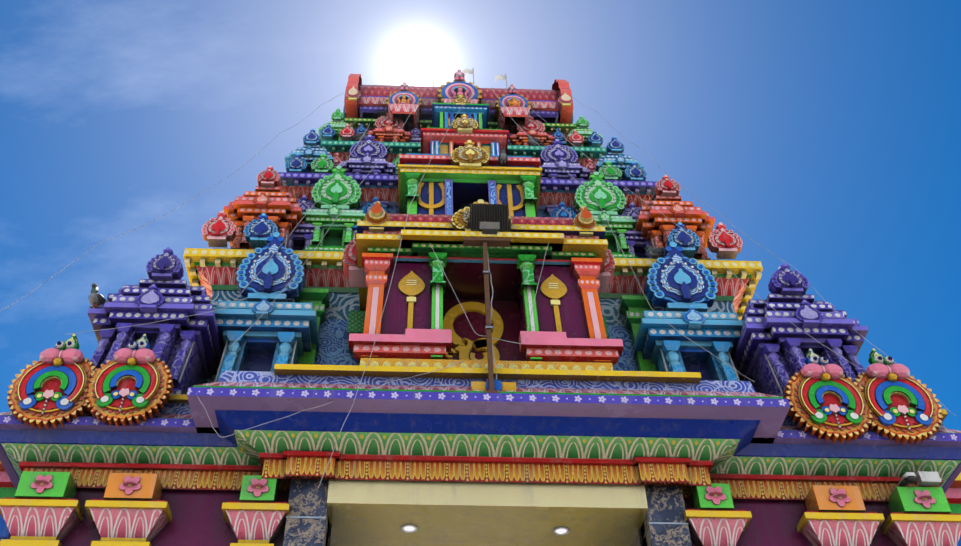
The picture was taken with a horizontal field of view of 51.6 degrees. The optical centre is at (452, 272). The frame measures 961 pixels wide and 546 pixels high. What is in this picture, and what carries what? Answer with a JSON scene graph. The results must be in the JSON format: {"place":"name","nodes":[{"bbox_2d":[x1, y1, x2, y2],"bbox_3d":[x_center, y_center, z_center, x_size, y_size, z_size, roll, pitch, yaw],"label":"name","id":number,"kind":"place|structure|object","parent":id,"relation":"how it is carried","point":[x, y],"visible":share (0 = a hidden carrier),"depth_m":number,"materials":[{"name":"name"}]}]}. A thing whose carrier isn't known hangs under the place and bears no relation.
{"place":"outdoors","nodes":[
{"label":"outdoors","id":0,"kind":"place"},
{"bbox_2d":[0,0,960,430],"label":"sky","id":1,"kind":"structure","parent":0,"point":[827,133],"materials":[{"name":"blue"}]},
{"label":"ground","id":2,"kind":"structure","parent":0,"visible":0},
{"bbox_2d":[0,69,960,545],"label":"temple","id":3,"kind":"structure","parent":2,"relation":"on","point":[614,411],"depth_m":12.39,"materials":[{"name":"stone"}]},
{"bbox_2d":[89,283,106,307],"bbox_3d":[-4.929,0.393,13.838,0.191,0.346,0.512,-12,-44,13],"label":"pigeon","id":4,"kind":"object","parent":3,"relation":"on","point":[96,299],"visible":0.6,"depth_m":13.72,"materials":[{"name":"grey"}]},
{"bbox_2d":[0,89,346,310],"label":"wire","id":5,"kind":"object","parent":3,"relation":"attached to","point":[163,215],"visible":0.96,"depth_m":15.39,"materials":[{"name":"white metal"}]},
{"bbox_2d":[65,124,369,334],"bbox_3d":[-3.032,-1.450,16.621,4.508,8.205,1.140,32,-51,-29],"label":"cable","id":6,"kind":"object","parent":3,"relation":"attached to","point":[245,287],"visible":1,"depth_m":13.97,"materials":[{"name":"white metal"}]},
{"bbox_2d":[231,85,427,345],"bbox_3d":[-1.528,-1.760,17.683,0.439,10.703,4.414,-22,-47,22],"label":"cable","id":7,"kind":"object","parent":3,"relation":"attached to","point":[330,226],"visible":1,"depth_m":15.36,"materials":[{"name":"white metal"}]},
{"bbox_2d":[196,361,463,436],"bbox_3d":[-1.431,1.413,11.745,3.159,1.247,0.190,3,-43,-3],"label":"cable","id":8,"kind":"object","parent":3,"relation":"attached to","point":[318,406],"depth_m":11.61,"materials":[{"name":"white metal"}]},
{"bbox_2d":[350,130,368,140],"bbox_3d":[-1.972,-2.820,20.734,0.475,0.331,0.187,-13,-45,14],"label":"pigeon","id":9,"kind":"object","parent":3,"relation":"on","point":[356,137],"visible":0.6,"depth_m":20.66,"materials":[{"name":"grey"}]},
{"bbox_2d":[373,111,385,117],"bbox_3d":[-1.589,-3.597,22.613,0.475,0.331,0.187,16,-45,-16],"label":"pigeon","id":10,"kind":"object","parent":3,"relation":"on","point":[381,114],"visible":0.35,"depth_m":22.52,"materials":[{"name":"grey"}]},
{"bbox_2d":[318,93,470,487],"bbox_3d":[-0.198,-1.070,16.664,0.628,13.103,4.785,-17,-46,17],"label":"cable","id":11,"kind":"object","parent":3,"relation":"attached to","point":[382,312],"visible":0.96,"depth_m":12.46,"materials":[{"name":"white metal"}]},
{"bbox_2d":[413,68,507,88],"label":"flags","id":12,"kind":"object","parent":3,"relation":"attached to","point":[497,77],"visible":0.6,"depth_m":25.09,"materials":[{"name":"fabric"}]},
{"bbox_2d":[463,204,510,392],"bbox_3d":[0.474,0.329,12.946,0.669,3.222,0.529,1,-43,-1],"label":"flood light","id":13,"kind":"object","parent":3,"relation":"on","point":[495,216],"visible":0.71,"depth_m":13.58,"materials":[{"name":"metal"}]},
{"bbox_2d":[430,243,548,343],"bbox_3d":[0.505,0.225,13.106,1.656,1.849,0.063,1,-43,-1],"label":"cable","id":14,"kind":"object","parent":3,"relation":"attached to","point":[532,307],"visible":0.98,"depth_m":12.94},
{"bbox_2d":[487,251,496,378],"bbox_3d":[0.509,0.534,12.812,0.116,2.501,0.078,1,-43,-1],"label":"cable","id":15,"kind":"object","parent":3,"relation":"on","point":[491,312],"visible":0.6,"depth_m":12.92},
{"bbox_2d":[488,113,495,121],"bbox_3d":[0.783,-3.548,22.665,0.482,0.331,0.186,-21,-47,21],"label":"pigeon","id":16,"kind":"object","parent":3,"relation":"on","point":[490,118],"visible":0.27,"depth_m":22.58,"materials":[{"name":"grey"}]},
{"bbox_2d":[498,146,507,165],"bbox_3d":[0.881,-2.001,17.558,0.166,0.301,0.445,1,-43,-1],"label":"pigeon","id":17,"kind":"object","parent":3,"relation":"on","point":[502,159],"visible":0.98,"depth_m":17.46,"materials":[{"name":"grey"}]},
{"bbox_2d":[525,134,544,145],"bbox_3d":[1.740,-2.737,20.823,0.480,0.331,0.187,16,-45,-16],"label":"pigeon","id":18,"kind":"object","parent":3,"relation":"on","point":[535,142],"visible":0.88,"depth_m":20.74,"materials":[{"name":"grey"}]},
{"bbox_2d":[491,87,753,381],"bbox_3d":[1.784,-1.846,17.517,1.810,10.805,4.468,34,-52,-31],"label":"cable","id":19,"kind":"object","parent":3,"relation":"attached to","point":[622,251],"visible":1,"depth_m":14.03,"materials":[{"name":"white metal"}]},
{"bbox_2d":[644,245,664,258],"bbox_3d":[3.288,-0.327,15.797,0.479,0.331,0.188,-6,-43,6],"label":"pigeon","id":20,"kind":"object","parent":3,"relation":"on","point":[656,253],"visible":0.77,"depth_m":15.73,"materials":[{"name":"grey"}]},
{"bbox_2d":[524,101,860,368],"bbox_3d":[3.178,-1.610,17.770,5.238,10.604,0.713,-31,-51,29],"label":"cable","id":21,"kind":"object","parent":3,"relation":"attached to","point":[697,242],"visible":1,"depth_m":15.31,"materials":[{"name":"white metal"}]},
{"bbox_2d":[573,97,955,415],"bbox_3d":[4.240,-1.435,17.811,0.570,12.003,5.340,34,-53,-31],"label":"wire","id":22,"kind":"object","parent":3,"relation":"attached to","point":[750,238],"visible":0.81,"depth_m":15.97,"materials":[{"name":"white metal"}]},
{"bbox_2d":[894,471,941,489],"bbox_3d":[5.704,2.579,12.163,0.495,0.176,0.445,1,-43,-1],"label":"light","id":23,"kind":"object","parent":3,"relation":"on","point":[926,479],"visible":0.98,"depth_m":12.07,"materials":[{"name":"white metal"}]},
{"bbox_2d":[0,462,960,545],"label":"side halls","id":24,"kind":"object","parent":2,"relation":"on","point":[952,492],"depth_m":13.62,"materials":[{"name":"multicoloured paint"}]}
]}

